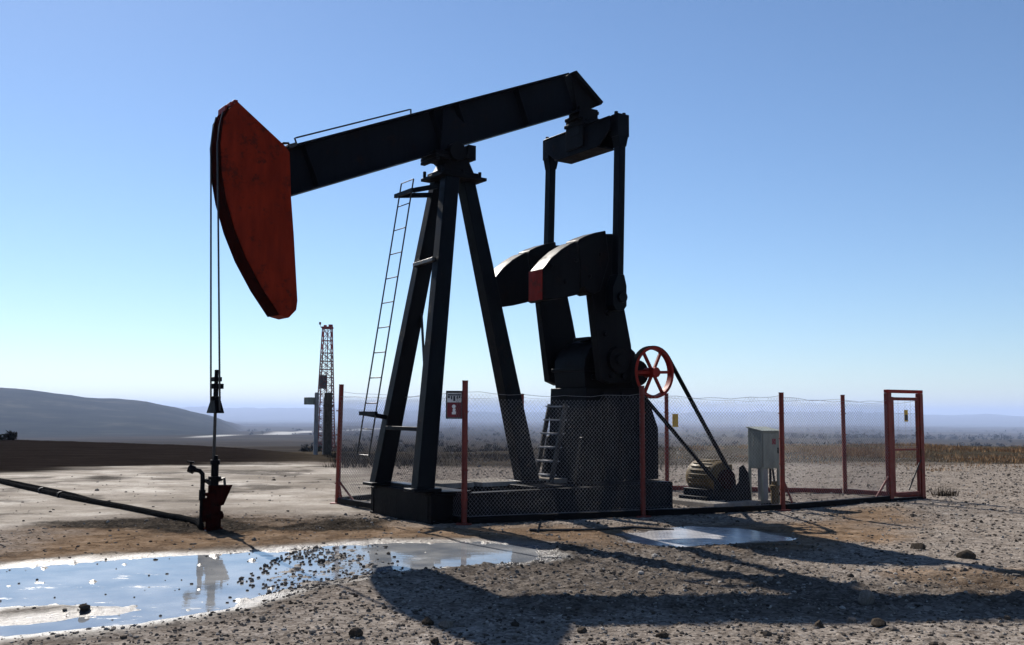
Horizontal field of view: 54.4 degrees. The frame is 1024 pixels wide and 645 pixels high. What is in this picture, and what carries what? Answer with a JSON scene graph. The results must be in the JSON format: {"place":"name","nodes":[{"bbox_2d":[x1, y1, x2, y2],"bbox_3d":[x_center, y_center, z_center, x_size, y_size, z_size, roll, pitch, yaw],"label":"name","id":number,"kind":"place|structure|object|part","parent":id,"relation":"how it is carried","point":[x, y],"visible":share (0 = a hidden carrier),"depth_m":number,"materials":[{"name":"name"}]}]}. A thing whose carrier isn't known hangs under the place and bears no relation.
{"place":"outdoors","nodes":[
{"label":"outdoors","id":0,"kind":"place"},
{"bbox_2d":[0,387,1023,644],"bbox_3d":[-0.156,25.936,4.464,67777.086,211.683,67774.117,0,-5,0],"label":"ground","id":1,"kind":"structure","parent":0,"point":[76,445],"depth_m":12.93,"materials":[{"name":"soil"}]},
{"bbox_2d":[0,430,17,439],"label":"bush","id":2,"kind":"object","parent":1,"relation":"on","point":[10,435],"visible":0.93,"depth_m":50.75,"materials":[{"name":"plant"}]},
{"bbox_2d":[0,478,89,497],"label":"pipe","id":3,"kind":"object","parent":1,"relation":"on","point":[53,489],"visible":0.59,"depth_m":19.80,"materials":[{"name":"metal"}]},
{"bbox_2d":[78,604,89,610],"bbox_3d":[-3.473,2.309,8.075,0.082,0.057,0.118,0,-5,0],"label":"rock","id":4,"kind":"object","parent":1,"relation":"on","point":[83,607],"visible":1,"depth_m":8.05,"materials":[{"name":"stone"}]},
{"bbox_2d":[0,479,204,527],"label":"flow line","id":5,"kind":"object","parent":1,"relation":"on","point":[147,511],"visible":0.96,"depth_m":16.49,"materials":[{"name":"metal"}]},
{"bbox_2d":[187,455,231,530],"bbox_3d":[-4.101,2.347,13.428,0.600,1.100,0.270,0,-5,0],"label":"wellhead","id":6,"kind":"object","parent":1,"relation":"on","point":[211,514],"visible":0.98,"depth_m":13.37,"materials":[{"name":"red paint"}]},
{"bbox_2d":[0,541,539,636],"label":"puddle","id":7,"kind":"object","parent":1,"relation":"on","point":[121,585],"visible":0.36,"depth_m":9.84,"materials":[{"name":"liquid"}]},
{"bbox_2d":[313,392,318,454],"bbox_3d":[-7.243,3.835,36.801,0.170,2.490,0.162,0,-5,0],"label":"metal pole","id":8,"kind":"object","parent":1,"relation":"on","point":[316,418],"visible":0.83,"depth_m":36.74,"materials":[{"name":"metal"}]},
{"bbox_2d":[304,397,314,404],"bbox_3d":[-7.503,2.905,36.859,0.350,0.270,0.250,0,-5,0],"label":"junction box","id":9,"kind":"object","parent":8,"relation":"attached to","point":[309,400],"visible":1,"depth_m":36.74,"materials":[{"name":"grey metal"}]},
{"bbox_2d":[322,399,323,454],"bbox_3d":[-7.014,3.970,37.090,0.080,2.305,0.076,0,-5,0],"label":"metal pole","id":10,"kind":"object","parent":1,"relation":"on","point":[323,431],"visible":0.41,"depth_m":37.04,"materials":[{"name":"metal"}]},
{"bbox_2d":[318,322,334,450],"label":"drilling derrick","id":11,"kind":"object","parent":1,"relation":"on","point":[322,381],"visible":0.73,"depth_m":199.70,"materials":[{"name":"grey paint"}]},
{"bbox_2d":[323,392,333,454],"bbox_3d":[-6.808,3.840,36.826,0.330,2.490,0.330,0,-5,0],"label":"transformer post","id":12,"kind":"object","parent":1,"relation":"on","point":[328,405],"visible":0.89,"depth_m":36.72,"materials":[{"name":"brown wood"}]},
{"bbox_2d":[348,627,362,636],"bbox_3d":[-1.113,2.216,7.095,0.094,0.086,0.098,-2,-6,26],"label":"rock","id":13,"kind":"object","parent":1,"relation":"on","point":[355,632],"visible":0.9,"depth_m":7.06,"materials":[{"name":"stone"}]},
{"bbox_2d":[421,616,433,624],"bbox_3d":[-0.632,2.261,7.495,0.088,0.089,0.084,5,-7,-40],"label":"rock","id":14,"kind":"object","parent":1,"relation":"on","point":[427,620],"visible":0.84,"depth_m":7.47,"materials":[{"name":"stone"}]},
{"bbox_2d":[430,637,438,643],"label":"rock","id":15,"kind":"object","parent":1,"relation":"on","point":[435,640],"visible":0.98,"depth_m":6.92,"materials":[{"name":"stone"}]},
{"bbox_2d":[207,71,730,524],"bbox_3d":[-0.346,-0.694,16.217,9.200,7.558,2.240,4,-6,-34],"label":"pump jack","id":16,"kind":"object","parent":1,"relation":"on","point":[261,175],"visible":0.95,"depth_m":15.92,"materials":[{"name":"black paint"}]},
{"bbox_2d":[323,445,709,469],"bbox_3d":[0.556,5.166,36.798,16.609,1.037,18.351,0,-5,0],"label":"grey scrub","id":17,"kind":"object","parent":1,"relation":"on","point":[333,464],"visible":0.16,"depth_m":32.85,"materials":[{"name":"plant"}]},
{"bbox_2d":[577,627,586,632],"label":"rock","id":18,"kind":"object","parent":1,"relation":"on","point":[582,629],"visible":1,"depth_m":7.28,"materials":[{"name":"stone"}]},
{"bbox_2d":[529,522,673,532],"bbox_3d":[1.261,2.812,13.700,2.169,0.192,0.119,2,-5,-21],"label":"steel rod","id":19,"kind":"object","parent":1,"relation":"on","point":[610,528],"visible":0.99,"depth_m":13.68,"materials":[{"name":"metal"}]},
{"bbox_2d":[330,380,917,524],"bbox_3d":[1.718,2.315,18.914,9.721,2.136,7.299,4,-6,-37],"label":"wire fence","id":20,"kind":"object","parent":1,"relation":"on","point":[465,519],"visible":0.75,"depth_m":16.55,"materials":[{"name":"grey metal"}]},
{"bbox_2d":[446,391,461,418],"bbox_3d":[-0.804,1.206,14.589,0.337,0.410,0.088,-2,-6,24],"label":"warning sign","id":21,"kind":"object","parent":20,"relation":"attached to","point":[452,409],"visible":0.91,"depth_m":14.60,"materials":[{"name":"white metal"}]},
{"bbox_2d":[672,414,677,426],"bbox_3d":[3.388,2.033,20.653,0.125,0.270,0.009,1,-5,-10],"label":"warning plate","id":22,"kind":"object","parent":20,"relation":"attached to","point":[673,420],"visible":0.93,"depth_m":20.65,"materials":[{"name":"yellow metal"}]},
{"bbox_2d":[884,389,925,501],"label":"gate","id":23,"kind":"structure","parent":20,"relation":"attached to","point":[920,492],"depth_m":18.63,"materials":[{"name":"red metal"}]},
{"bbox_2d":[904,410,907,421],"bbox_3d":[7.410,1.753,18.712,0.100,0.220,0.012,3,-6,-31],"label":"warning plate","id":24,"kind":"object","parent":23,"relation":"hanging from","point":[905,415],"visible":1,"depth_m":18.70,"materials":[{"name":"yellow metal"}]},
{"bbox_2d":[246,422,1023,439],"bbox_3d":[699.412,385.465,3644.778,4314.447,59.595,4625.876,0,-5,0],"label":"trees","id":25,"kind":"object","parent":1,"relation":"on","point":[995,436],"visible":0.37,"depth_m":1693.45,"materials":[{"name":"plant"}]},
{"bbox_2d":[298,433,1013,451],"bbox_3d":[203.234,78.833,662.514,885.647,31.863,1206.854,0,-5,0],"label":"bushes","id":26,"kind":"object","parent":1,"relation":"on","point":[305,449],"visible":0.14,"depth_m":437.94,"materials":[{"name":"plant"}]},
{"bbox_2d":[655,631,668,637],"bbox_3d":[1.081,2.256,7.163,0.096,0.068,0.074,0,-5,0],"label":"rock","id":27,"kind":"object","parent":1,"relation":"on","point":[663,634],"visible":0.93,"depth_m":7.14,"materials":[{"name":"stone"}]},
{"bbox_2d":[615,526,796,546],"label":"puddle","id":28,"kind":"object","parent":1,"relation":"on","point":[685,536],"visible":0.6,"depth_m":13.26,"materials":[{"name":"liquid"}]},
{"bbox_2d":[673,497,770,506],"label":"concrete slab","id":29,"kind":"structure","parent":1,"relation":"on","point":[746,502],"depth_m":17.35,"materials":[{"name":"grey concrete"}]},
{"bbox_2d":[679,459,751,501],"bbox_3d":[3.635,2.830,17.905,0.860,0.726,1.030,4,-6,-34],"label":"electric motor","id":30,"kind":"object","parent":29,"relation":"on","point":[711,482],"visible":0.8,"depth_m":17.64,"materials":[{"name":"beige metal"}]},
{"bbox_2d":[746,426,795,504],"bbox_3d":[4.497,2.566,17.664,0.822,1.420,0.681,3,-6,-30],"label":"control cabinet","id":31,"kind":"object","parent":29,"relation":"on","point":[763,453],"visible":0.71,"depth_m":17.72,"materials":[{"name":"grey metal"}]},
{"bbox_3d":[4.617,2.275,17.718,0.390,0.590,0.033,3,-6,-30],"label":"cabinet door","id":32,"kind":"part","parent":31,"relation":"part of","materials":[{"name":"grey metal"}]},
{"bbox_2d":[769,481,779,503],"bbox_3d":[4.582,3.010,17.354,0.180,0.480,0.180,0,-5,0],"label":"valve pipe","id":33,"kind":"object","parent":1,"relation":"on","point":[776,492],"visible":0.81,"depth_m":17.30,"materials":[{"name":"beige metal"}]},
{"bbox_2d":[815,620,823,627],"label":"rock","id":34,"kind":"object","parent":1,"relation":"on","point":[819,623],"visible":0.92,"depth_m":7.57,"materials":[{"name":"stone"}]},
{"bbox_2d":[846,617,856,622],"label":"rock","id":35,"kind":"object","parent":1,"relation":"on","point":[851,619],"visible":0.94,"depth_m":7.74,"materials":[{"name":"stone"}]},
{"bbox_2d":[858,589,874,605],"bbox_3d":[2.996,2.360,8.446,0.138,0.189,0.135,3,-6,-32],"label":"rock","id":36,"kind":"object","parent":1,"relation":"on","point":[866,597],"visible":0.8,"depth_m":8.40,"materials":[{"name":"stone"}]},
{"bbox_2d":[871,618,885,626],"bbox_3d":[2.808,2.307,7.625,0.139,0.072,0.097,4,-6,-37],"label":"rock","id":37,"kind":"object","parent":1,"relation":"on","point":[877,622],"visible":0.99,"depth_m":7.60,"materials":[{"name":"stone"}]},
{"bbox_2d":[910,543,925,549],"bbox_3d":[4.903,2.721,12.015,0.142,0.129,0.188,4,-6,-38],"label":"rock","id":38,"kind":"object","parent":1,"relation":"on","point":[921,546],"visible":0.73,"depth_m":11.98,"materials":[{"name":"stone"}]},
{"bbox_2d":[928,485,958,496],"bbox_3d":[8.579,3.324,19.667,0.627,0.268,0.546,0,-5,0],"label":"grass tuft","id":39,"kind":"object","parent":1,"relation":"on","point":[940,492],"visible":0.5,"depth_m":19.62,"materials":[{"name":"plant"}]},
{"bbox_2d":[956,549,975,558],"bbox_3d":[5.115,2.635,11.229,0.141,0.144,0.207,4,-6,-36],"label":"rock","id":40,"kind":"object","parent":1,"relation":"on","point":[967,554],"visible":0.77,"depth_m":11.18,"materials":[{"name":"stone"}]},
{"bbox_2d":[0,0,1023,415],"label":"sky","id":41,"kind":"structure","parent":0,"point":[824,199],"materials":[{"name":"blue"}]},
{"bbox_2d":[661,442,1023,471],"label":"dry grass","id":42,"kind":"structure","parent":0,"point":[927,446],"depth_m":39.78,"materials":[{"name":"brown plant"}]}
]}

